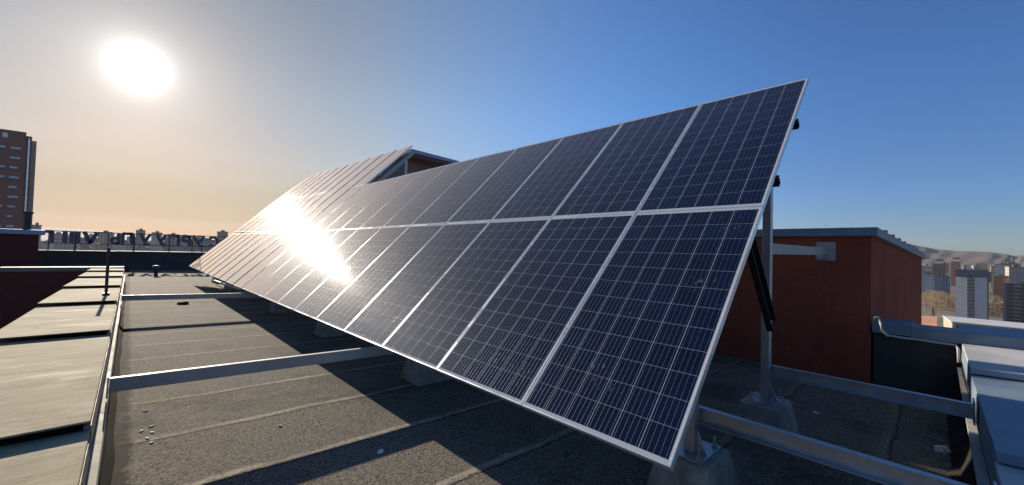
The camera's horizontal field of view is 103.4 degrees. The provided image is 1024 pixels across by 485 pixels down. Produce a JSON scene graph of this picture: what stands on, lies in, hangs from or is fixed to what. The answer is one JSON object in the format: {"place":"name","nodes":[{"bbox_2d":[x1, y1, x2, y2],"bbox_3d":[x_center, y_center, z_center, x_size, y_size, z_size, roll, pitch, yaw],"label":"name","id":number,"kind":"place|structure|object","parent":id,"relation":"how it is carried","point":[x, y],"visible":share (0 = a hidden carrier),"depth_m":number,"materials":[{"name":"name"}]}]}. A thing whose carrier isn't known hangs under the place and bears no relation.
{"place":"outdoors","nodes":[
{"label":"outdoors","id":0,"kind":"place"},
{"bbox_2d":[0,228,44,266],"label":"rooftop house","id":1,"kind":"structure","parent":0,"point":[18,247],"depth_m":16.27,"materials":[{"name":"paint"}]},
{"bbox_2d":[22,211,33,229],"bbox_3d":[-20.153,-0.887,16.815,0.312,0.790,0.320,3,-2,-43],"label":"flue pipe","id":2,"kind":"object","parent":1,"relation":"on","point":[27,220],"visible":0.83,"depth_m":16.74,"materials":[{"name":"metal"}]},
{"bbox_2d":[0,266,123,342],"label":"wing wall","id":3,"kind":"structure","parent":0,"point":[24,290],"depth_m":13.28,"materials":[{"name":"metal"}]},
{"bbox_2d":[41,227,214,240],"bbox_3d":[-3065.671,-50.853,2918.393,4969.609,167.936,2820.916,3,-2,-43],"label":"hills","id":4,"kind":"structure","parent":0,"point":[44,237],"depth_m":3271.39,"materials":[{"name":"grey"}]},
{"bbox_2d":[368,149,458,183],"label":"rooftop house","id":5,"kind":"structure","parent":0,"point":[417,161],"depth_m":17.58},
{"bbox_2d":[0,0,1023,255],"label":"sky","id":6,"kind":"structure","parent":0,"point":[181,117],"materials":[{"name":"blue"}]},
{"bbox_2d":[110,269,951,484],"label":"roof deck","id":7,"kind":"structure","parent":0,"point":[342,422],"depth_m":3.73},
{"bbox_2d":[0,268,126,484],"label":"parapet wall","id":8,"kind":"structure","parent":7,"relation":"attached to","point":[60,356],"depth_m":2.81,"materials":[{"name":"metal"}]},
{"bbox_2d":[102,247,110,295],"bbox_3d":[-7.127,0.512,7.116,0.095,0.860,0.100,3,-2,-43],"label":"lightning rod","id":9,"kind":"object","parent":8,"relation":"on","point":[106,292],"visible":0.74,"depth_m":7.11,"materials":[{"name":"paint"}]},
{"bbox_2d":[37,250,206,269],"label":"parapet wall","id":10,"kind":"structure","parent":7,"relation":"on","point":[149,260],"depth_m":21.92,"materials":[{"name":"metal"}]},
{"bbox_2d":[44,230,225,251],"bbox_3d":[-18.630,0.093,24.619,13.000,1.083,0.145,3,-2,-43],"label":"rooftop sign","id":11,"kind":"object","parent":10,"relation":"on","point":[77,235],"visible":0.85,"depth_m":22.07,"materials":[{"name":"metal"}]},
{"bbox_2d":[269,302,294,312],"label":"concrete block","id":12,"kind":"structure","parent":7,"relation":"on","point":[275,308],"depth_m":9.58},
{"bbox_2d":[314,321,349,337],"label":"concrete block","id":13,"kind":"structure","parent":7,"relation":"on","point":[322,330],"depth_m":7.19,"materials":[{"name":"concrete"}]},
{"bbox_2d":[401,359,453,385],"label":"concrete block","id":14,"kind":"structure","parent":7,"relation":"on","point":[415,373],"depth_m":4.83,"materials":[{"name":"concrete"}]},
{"bbox_2d":[647,448,738,484],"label":"concrete block","id":15,"kind":"structure","parent":7,"relation":"on","point":[717,468],"depth_m":2.54,"materials":[{"name":"concrete"}]},
{"bbox_2d":[735,391,799,433],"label":"concrete block","id":16,"kind":"structure","parent":7,"relation":"on","point":[781,415],"depth_m":3.64,"materials":[{"name":"concrete"}]},
{"bbox_2d":[678,187,784,465],"bbox_3d":[1.712,0.011,3.147,2.638,2.854,0.240,3,-2,-43],"label":"support frame","id":17,"kind":"object","parent":16,"relation":"on","point":[695,448],"visible":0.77,"depth_m":3.52,"materials":[{"name":"metal"}]},
{"bbox_2d":[699,405,996,484],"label":"tie beam","id":18,"kind":"structure","parent":17,"relation":"attached to","point":[876,469],"depth_m":2.20,"materials":[{"name":"metal"}]},
{"bbox_2d":[771,364,975,425],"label":"tie beam","id":19,"kind":"structure","parent":17,"relation":"attached to","point":[963,409],"depth_m":3.25,"materials":[{"name":"metal"}]},
{"bbox_2d":[714,227,924,382],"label":"rooftop house","id":20,"kind":"structure","parent":7,"relation":"on","point":[826,312],"depth_m":6.28,"materials":[{"name":"red paint"}]},
{"bbox_2d":[773,242,835,260],"bbox_3d":[3.565,0.074,5.003,3.243,0.280,0.240,3,-2,-43],"label":"wall arm","id":21,"kind":"object","parent":20,"relation":"attached to","point":[824,251],"depth_m":5.27,"materials":[{"name":"metal"}]},
{"bbox_2d":[934,445,951,454],"bbox_3d":[3.800,1.819,3.563,0.141,0.058,0.109,2,-2,-30],"label":"rag","id":22,"kind":"object","parent":7,"relation":"on","point":[943,449],"visible":1,"depth_m":3.54,"materials":[{"name":"grey fabric"}]},
{"bbox_2d":[872,318,1023,397],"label":"parapet wall","id":23,"kind":"structure","parent":7,"relation":"attached to","point":[919,366],"depth_m":5.34,"materials":[{"name":"black metal"}]},
{"bbox_2d":[871,316,960,362],"bbox_3d":[5.318,1.256,5.360,0.118,0.472,0.861,3,-2,-37],"label":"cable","id":24,"kind":"object","parent":23,"relation":"on","point":[922,340],"visible":1,"depth_m":5.32,"materials":[{"name":"metal"}]},
{"bbox_2d":[947,324,1023,484],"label":"parapet wall","id":25,"kind":"structure","parent":7,"relation":"attached to","point":[988,449],"depth_m":3.07,"materials":[{"name":"metal"}]},
{"bbox_2d":[922,316,936,325],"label":"building","id":26,"kind":"structure","parent":0,"point":[930,320],"depth_m":276.88,"materials":[{"name":"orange paint"}]},
{"bbox_2d":[922,281,1002,326],"bbox_3d":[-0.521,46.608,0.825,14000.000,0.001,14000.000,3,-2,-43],"label":"ground","id":27,"kind":"structure","parent":0,"point":[940,313],"depth_m":392.56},
{"bbox_2d":[0,129,36,229],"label":"tower block","id":28,"kind":"structure","parent":27,"relation":"on","point":[17,162],"depth_m":113.88,"materials":[{"name":"red brick"}]},
{"bbox_2d":[32,223,41,249],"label":"apartment building","id":29,"kind":"structure","parent":27,"relation":"on","point":[36,226],"depth_m":321.09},
{"bbox_2d":[40,240,50,249],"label":"apartment building","id":30,"kind":"structure","parent":27,"relation":"on","point":[43,246],"depth_m":763.59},
{"bbox_2d":[51,238,76,249],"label":"apartment building","id":31,"kind":"structure","parent":27,"relation":"on","point":[55,245],"depth_m":442.06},
{"bbox_2d":[80,237,89,250],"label":"apartment building","id":32,"kind":"structure","parent":27,"relation":"on","point":[84,246],"depth_m":365.50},
{"bbox_2d":[97,231,112,250],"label":"apartment building","id":33,"kind":"structure","parent":27,"relation":"on","point":[102,240],"depth_m":507.86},
{"bbox_2d":[112,241,126,250],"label":"apartment building","id":34,"kind":"structure","parent":27,"relation":"on","point":[118,247],"depth_m":603.51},
{"bbox_2d":[126,237,136,250],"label":"apartment building","id":35,"kind":"structure","parent":27,"relation":"on","point":[129,247],"depth_m":414.00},
{"bbox_2d":[136,228,145,250],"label":"apartment building","id":36,"kind":"structure","parent":27,"relation":"on","point":[140,245],"depth_m":489.63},
{"bbox_2d":[151,231,161,250],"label":"apartment building","id":37,"kind":"structure","parent":27,"relation":"on","point":[154,240],"depth_m":541.45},
{"bbox_2d":[163,235,174,251],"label":"apartment building","id":38,"kind":"structure","parent":27,"relation":"on","point":[166,242],"depth_m":377.35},
{"bbox_2d":[178,238,222,251],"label":"apartment building","id":39,"kind":"structure","parent":27,"relation":"on","point":[183,247],"depth_m":449.08,"materials":[{"name":"concrete"}]},
{"bbox_2d":[217,230,227,239],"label":"apartment building","id":40,"kind":"structure","parent":27,"relation":"on","point":[222,233],"depth_m":509.77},
{"bbox_2d":[922,273,934,297],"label":"apartment building","id":41,"kind":"structure","parent":27,"relation":"on","point":[928,281],"depth_m":549.24,"materials":[{"name":"concrete"}]},
{"bbox_2d":[925,291,946,309],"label":"bare tree","id":42,"kind":"object","parent":27,"relation":"on","point":[932,292],"visible":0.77,"depth_m":405.75,"materials":[{"name":"brown plant"}]},
{"bbox_2d":[928,296,946,311],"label":"bare tree","id":43,"kind":"object","parent":27,"relation":"on","point":[935,303],"visible":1,"depth_m":391.63,"materials":[{"name":"brown plant"}]},
{"bbox_2d":[934,274,942,298],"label":"apartment building","id":44,"kind":"structure","parent":27,"relation":"on","point":[939,282],"depth_m":535.46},
{"bbox_2d":[932,259,945,275],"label":"apartment building","id":45,"kind":"structure","parent":27,"relation":"on","point":[939,266],"depth_m":800.15,"materials":[{"name":"grey brick"}]},
{"bbox_2d":[943,275,950,298],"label":"apartment building","id":46,"kind":"structure","parent":27,"relation":"on","point":[946,283],"depth_m":536.80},
{"bbox_2d":[940,294,955,310],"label":"bare tree","id":47,"kind":"object","parent":27,"relation":"on","point":[949,302],"visible":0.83,"depth_m":403.26,"materials":[{"name":"brown plant"}]},
{"bbox_2d":[951,258,960,285],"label":"apartment building","id":48,"kind":"structure","parent":27,"relation":"on","point":[955,263],"depth_m":861.50,"materials":[{"name":"orange brick"}]},
{"bbox_2d":[955,269,988,319],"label":"apartment building","id":49,"kind":"structure","parent":27,"relation":"on","point":[972,293],"depth_m":340.94,"materials":[{"name":"concrete"}]},
{"bbox_2d":[989,302,1001,316],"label":"bare tree","id":50,"kind":"object","parent":27,"relation":"on","point":[992,307],"visible":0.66,"depth_m":364.42,"materials":[{"name":"brown plant"}]},
{"bbox_2d":[992,274,1010,299],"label":"apartment building","id":51,"kind":"structure","parent":27,"relation":"on","point":[997,283],"depth_m":503.81,"materials":[{"name":"orange brick"}]},
{"bbox_2d":[995,263,1010,274],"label":"apartment building","id":52,"kind":"structure","parent":27,"relation":"on","point":[1000,268],"depth_m":670.60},
{"bbox_2d":[1003,281,1023,322],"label":"apartment building","id":53,"kind":"structure","parent":27,"relation":"on","point":[1013,302],"depth_m":333.81,"materials":[{"name":"concrete"}]},
{"bbox_2d":[1005,265,1023,282],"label":"apartment building","id":54,"kind":"structure","parent":27,"relation":"on","point":[1015,273],"depth_m":554.21,"materials":[{"name":"concrete"}]},
{"bbox_2d":[906,243,1023,272],"bbox_3d":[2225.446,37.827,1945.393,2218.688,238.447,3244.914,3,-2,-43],"label":"hills","id":55,"kind":"structure","parent":0,"point":[932,255],"depth_m":2097.22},
{"bbox_2d":[943,316,1023,329],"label":"building","id":56,"kind":"structure","parent":0,"point":[950,321],"depth_m":237.01,"materials":[{"name":"paint"}]},
{"bbox_3d":[-2.422,0.821,5.792,0.088,0.089,9.890,3,-2,-43],"label":"purlin","id":57,"kind":"object","parent":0,"visible":0},
{"bbox_2d":[242,231,322,292],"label":"solar panel","id":58,"kind":"object","parent":57,"relation":"attached to","point":[277,264],"visible":0.88,"depth_m":9.24,"materials":[{"name":"glass"}]},
{"bbox_2d":[311,181,380,230],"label":"solar panel","id":59,"kind":"object","parent":58,"relation":"on","point":[342,209],"visible":0.69,"depth_m":10.23,"materials":[{"name":"glass"}]},
{"bbox_2d":[252,230,338,297],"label":"solar panel","id":60,"kind":"object","parent":57,"relation":"attached to","point":[266,286],"visible":0.84,"depth_m":8.52,"materials":[{"name":"glass"}]},
{"bbox_2d":[324,176,400,230],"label":"solar panel","id":61,"kind":"object","parent":60,"relation":"on","point":[352,212],"visible":0.72,"depth_m":9.51,"materials":[{"name":"glass"}]},
{"bbox_2d":[263,229,357,303],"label":"solar panel","id":62,"kind":"object","parent":57,"relation":"attached to","point":[300,272],"visible":0.91,"depth_m":7.78,"materials":[{"name":"glass"}]},
{"bbox_2d":[340,171,421,229],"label":"solar panel","id":63,"kind":"object","parent":62,"relation":"on","point":[376,205],"visible":0.71,"depth_m":8.78,"materials":[{"name":"glass"}]},
{"bbox_2d":[277,227,381,310],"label":"solar panel","id":64,"kind":"object","parent":57,"relation":"attached to","point":[297,295],"visible":0.85,"depth_m":7.05,"materials":[{"name":"glass"}]},
{"bbox_2d":[359,165,447,228],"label":"solar panel","id":65,"kind":"object","parent":64,"relation":"on","point":[396,204],"visible":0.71,"depth_m":8.05,"materials":[{"name":"glass"}]},
{"bbox_2d":[294,226,409,319],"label":"solar panel","id":66,"kind":"object","parent":57,"relation":"attached to","point":[320,299],"visible":0.88,"depth_m":6.31,"materials":[{"name":"glass"}]},
{"bbox_2d":[383,157,479,226],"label":"solar panel","id":67,"kind":"object","parent":66,"relation":"on","point":[418,205],"visible":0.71,"depth_m":7.32,"materials":[{"name":"glass"}]},
{"bbox_2d":[316,224,444,331],"bbox_3d":[-1.813,0.403,5.667,0.994,0.038,1.952,0,43,47],"label":"solar panel","id":68,"kind":"object","parent":57,"relation":"on","point":[345,308],"visible":0.88,"depth_m":5.58,"materials":[{"name":"glass"}]},
{"bbox_2d":[411,148,516,225],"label":"solar panel","id":69,"kind":"object","parent":68,"relation":"on","point":[453,198],"visible":0.76,"depth_m":6.58,"materials":[{"name":"glass"}]},
{"bbox_2d":[344,221,490,347],"bbox_3d":[-1.126,0.405,4.941,0.994,0.038,1.952,0,43,47],"label":"solar panel","id":70,"kind":"object","parent":57,"relation":"attached to","point":[381,317],"visible":0.89,"depth_m":4.84,"materials":[{"name":"glass"}]},
{"bbox_2d":[446,137,563,223],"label":"solar panel","id":71,"kind":"object","parent":70,"relation":"on","point":[492,195],"visible":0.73,"depth_m":5.85,"materials":[{"name":"glass"}]},
{"bbox_2d":[382,218,550,371],"bbox_3d":[-0.439,0.407,4.214,0.994,0.038,1.952,0,43,47],"label":"solar panel","id":72,"kind":"object","parent":57,"relation":"attached to","point":[434,325],"visible":0.91,"depth_m":4.10,"materials":[{"name":"glass"}]},
{"bbox_2d":[491,122,623,220],"bbox_3d":[0.613,-0.914,5.205,0.994,0.039,1.952,0,43,47],"label":"solar panel","id":73,"kind":"object","parent":72,"relation":"on","point":[546,188],"visible":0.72,"depth_m":5.11,"materials":[{"name":"glass"}]},
{"bbox_2d":[436,213,635,407],"bbox_3d":[0.248,0.409,3.487,0.994,0.038,1.952,0,43,47],"label":"solar panel","id":74,"kind":"object","parent":57,"relation":"attached to","point":[505,346],"visible":0.88,"depth_m":3.35,"materials":[{"name":"glass"}]},
{"bbox_2d":[552,104,700,217],"bbox_3d":[1.300,-0.912,4.478,0.994,0.038,1.952,0,43,47],"label":"solar panel","id":75,"kind":"object","parent":74,"relation":"on","point":[622,173],"visible":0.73,"depth_m":4.37,"materials":[{"name":"glass"}]},
{"bbox_2d":[522,206,763,470],"bbox_3d":[0.935,0.411,2.761,0.994,0.038,1.952,0,43,47],"label":"solar panel","id":76,"kind":"object","parent":57,"relation":"attached to","point":[626,367],"visible":1,"depth_m":2.58,"materials":[{"name":"glass"}]},
{"bbox_2d":[637,78,808,212],"bbox_3d":[1.987,-0.910,3.752,0.994,0.038,1.952,0,43,47],"label":"solar panel","id":77,"kind":"object","parent":57,"relation":"attached to","point":[728,152],"visible":0.88,"depth_m":3.62,"materials":[{"name":"glass"}]},
{"bbox_3d":[-9.306,0.751,13.017,0.205,0.169,9.931,3,-2,-43],"label":"purlin","id":78,"kind":"object","parent":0,"visible":0},
{"bbox_2d":[189,234,234,266],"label":"solar panel","id":79,"kind":"object","parent":78,"relation":"attached to","point":[211,250],"visible":0.89,"depth_m":16.48,"materials":[{"name":"glass"}]},
{"bbox_2d":[192,234,239,268],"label":"solar panel","id":80,"kind":"object","parent":78,"relation":"attached to","point":[215,251],"visible":0.88,"depth_m":15.76,"materials":[{"name":"glass"}]},
{"bbox_2d":[195,233,246,269],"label":"solar panel","id":81,"kind":"object","parent":78,"relation":"on","point":[219,252],"visible":0.97,"depth_m":15.04,"materials":[{"name":"glass"}]},
{"bbox_2d":[199,233,252,271],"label":"solar panel","id":82,"kind":"object","parent":78,"relation":"attached to","point":[224,253],"visible":0.97,"depth_m":14.30,"materials":[{"name":"glass"}]},
{"bbox_2d":[204,233,259,273],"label":"solar panel","id":83,"kind":"object","parent":78,"relation":"on","point":[229,254],"visible":0.98,"depth_m":13.59,"materials":[{"name":"glass"}]},
{"bbox_2d":[208,233,266,275],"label":"solar panel","id":84,"kind":"object","parent":78,"relation":"attached to","point":[222,265],"visible":0.91,"depth_m":12.87,"materials":[{"name":"glass"}]},
{"bbox_2d":[213,232,275,278],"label":"solar panel","id":85,"kind":"object","parent":78,"relation":"attached to","point":[239,258],"visible":0.93,"depth_m":12.14,"materials":[{"name":"glass"}]},
{"bbox_2d":[219,232,285,281],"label":"solar panel","id":86,"kind":"object","parent":78,"relation":"attached to","point":[250,257],"visible":0.94,"depth_m":11.44,"materials":[{"name":"glass"}]},
{"bbox_2d":[226,232,295,284],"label":"solar panel","id":87,"kind":"object","parent":78,"relation":"on","point":[255,261],"visible":0.95,"depth_m":10.71,"materials":[{"name":"glass"}]},
{"bbox_2d":[233,231,308,288],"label":"solar panel","id":88,"kind":"object","parent":78,"relation":"attached to","point":[264,263],"visible":0.84,"depth_m":9.98,"materials":[{"name":"glass"}]},
{"bbox_3d":[-8.248,-0.578,14.014,0.205,0.169,9.931,3,-2,-43],"label":"purlin","id":89,"kind":"object","parent":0,"visible":0},
{"bbox_2d":[234,202,277,232],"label":"solar panel","id":90,"kind":"object","parent":89,"relation":"attached to","point":[254,218],"visible":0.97,"depth_m":17.47,"materials":[{"name":"glass"}]},
{"bbox_2d":[239,201,283,232],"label":"solar panel","id":91,"kind":"object","parent":89,"relation":"attached to","point":[259,217],"visible":0.98,"depth_m":16.75,"materials":[{"name":"glass"}]},
{"bbox_2d":[244,200,289,232],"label":"solar panel","id":92,"kind":"object","parent":89,"relation":"attached to","point":[265,217],"visible":0.94,"depth_m":16.03,"materials":[{"name":"glass"}]},
{"bbox_2d":[250,198,298,232],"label":"solar panel","id":93,"kind":"object","parent":89,"relation":"attached to","point":[272,216],"visible":0.94,"depth_m":15.34,"materials":[{"name":"glass"}]},
{"bbox_2d":[256,196,306,232],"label":"solar panel","id":94,"kind":"object","parent":89,"relation":"attached to","point":[279,215],"visible":0.92,"depth_m":14.61,"materials":[{"name":"glass"}]},
{"bbox_2d":[262,194,315,232],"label":"solar panel","id":95,"kind":"object","parent":89,"relation":"attached to","point":[287,214],"visible":0.92,"depth_m":13.88,"materials":[{"name":"glass"}]},
{"bbox_2d":[270,192,326,232],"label":"solar panel","id":96,"kind":"object","parent":89,"relation":"attached to","point":[291,217],"visible":0.83,"depth_m":13.16,"materials":[{"name":"glass"}]},
{"bbox_2d":[278,190,337,231],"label":"solar panel","id":97,"kind":"object","parent":89,"relation":"attached to","point":[304,213],"visible":0.8,"depth_m":12.43,"materials":[{"name":"glass"}]},
{"bbox_2d":[287,187,350,231],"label":"solar panel","id":98,"kind":"object","parent":89,"relation":"on","point":[309,217],"visible":0.82,"depth_m":11.71,"materials":[{"name":"glass"}]},
{"bbox_2d":[297,184,364,231],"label":"solar panel","id":99,"kind":"object","parent":89,"relation":"attached to","point":[328,210],"visible":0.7,"depth_m":10.98,"materials":[{"name":"glass"}]},
{"bbox_3d":[-7.146,-1.927,14.998,0.205,0.169,10.011,3,-2,-43],"label":"purlin","id":100,"kind":"object","parent":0,"visible":0},
{"bbox_2d":[274,175,313,202],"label":"solar panel","id":101,"kind":"object","parent":100,"relation":"attached to","point":[293,189],"visible":0.94,"depth_m":18.55,"materials":[{"name":"glass"}]},
{"bbox_2d":[280,172,321,201],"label":"solar panel","id":102,"kind":"object","parent":100,"relation":"attached to","point":[299,188],"visible":0.95,"depth_m":17.83,"materials":[{"name":"glass"}]},
{"bbox_2d":[287,170,329,199],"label":"solar panel","id":103,"kind":"object","parent":100,"relation":"attached to","point":[306,186],"visible":0.89,"depth_m":17.09,"materials":[{"name":"glass"}]},
{"bbox_2d":[293,167,338,198],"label":"solar panel","id":104,"kind":"object","parent":100,"relation":"attached to","point":[311,186],"visible":0.83,"depth_m":16.34,"materials":[{"name":"glass"}]},
{"bbox_2d":[301,165,346,197],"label":"solar panel","id":105,"kind":"object","parent":100,"relation":"attached to","point":[322,182],"visible":0.91,"depth_m":15.63,"materials":[{"name":"glass"}]},
{"bbox_2d":[309,161,358,195],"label":"solar panel","id":106,"kind":"object","parent":100,"relation":"attached to","point":[331,180],"visible":0.73,"depth_m":14.90,"materials":[{"name":"glass"}]},
{"bbox_2d":[318,158,369,193],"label":"solar panel","id":107,"kind":"object","parent":100,"relation":"attached to","point":[342,177],"visible":0.81,"depth_m":14.19,"materials":[{"name":"glass"}]},
{"bbox_2d":[328,154,382,191],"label":"solar panel","id":108,"kind":"object","parent":100,"relation":"attached to","point":[351,176],"visible":0.83,"depth_m":13.43,"materials":[{"name":"glass"}]},
{"bbox_2d":[339,150,395,189],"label":"solar panel","id":109,"kind":"object","parent":100,"relation":"attached to","point":[366,171],"visible":0.74,"depth_m":12.73,"materials":[{"name":"glass"}]},
{"bbox_2d":[351,145,412,187],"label":"solar panel","id":110,"kind":"object","parent":100,"relation":"attached to","point":[381,167],"visible":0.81,"depth_m":11.95,"materials":[{"name":"glass"}]},
{"bbox_3d":[-3.272,1.707,11.933,0.545,0.325,0.436,3,-2,-43],"label":"concrete block","id":111,"kind":"object","parent":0,"visible":0},
{"bbox_2d":[376,151,413,181],"bbox_3d":[-4.488,-0.667,10.770,4.064,4.296,0.240,3,-2,-43],"label":"support frame","id":112,"kind":"object","parent":111,"relation":"on","point":[397,166],"visible":0.16,"depth_m":11.88,"materials":[{"name":"metal"}]},
{"bbox_2d":[120,293,259,302],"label":"tie beam","id":113,"kind":"structure","parent":112,"relation":"attached to","point":[180,296],"depth_m":8.50,"materials":[{"name":"metal"}]},
{"bbox_3d":[-0.521,0.004,5.509,2.638,2.854,0.240,3,-2,-43],"label":"support frame","id":114,"kind":"object","parent":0,"visible":0},
{"bbox_2d":[106,346,393,398],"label":"tie beam","id":115,"kind":"structure","parent":114,"relation":"attached to","point":[136,381],"depth_m":3.61,"materials":[{"name":"metal"}]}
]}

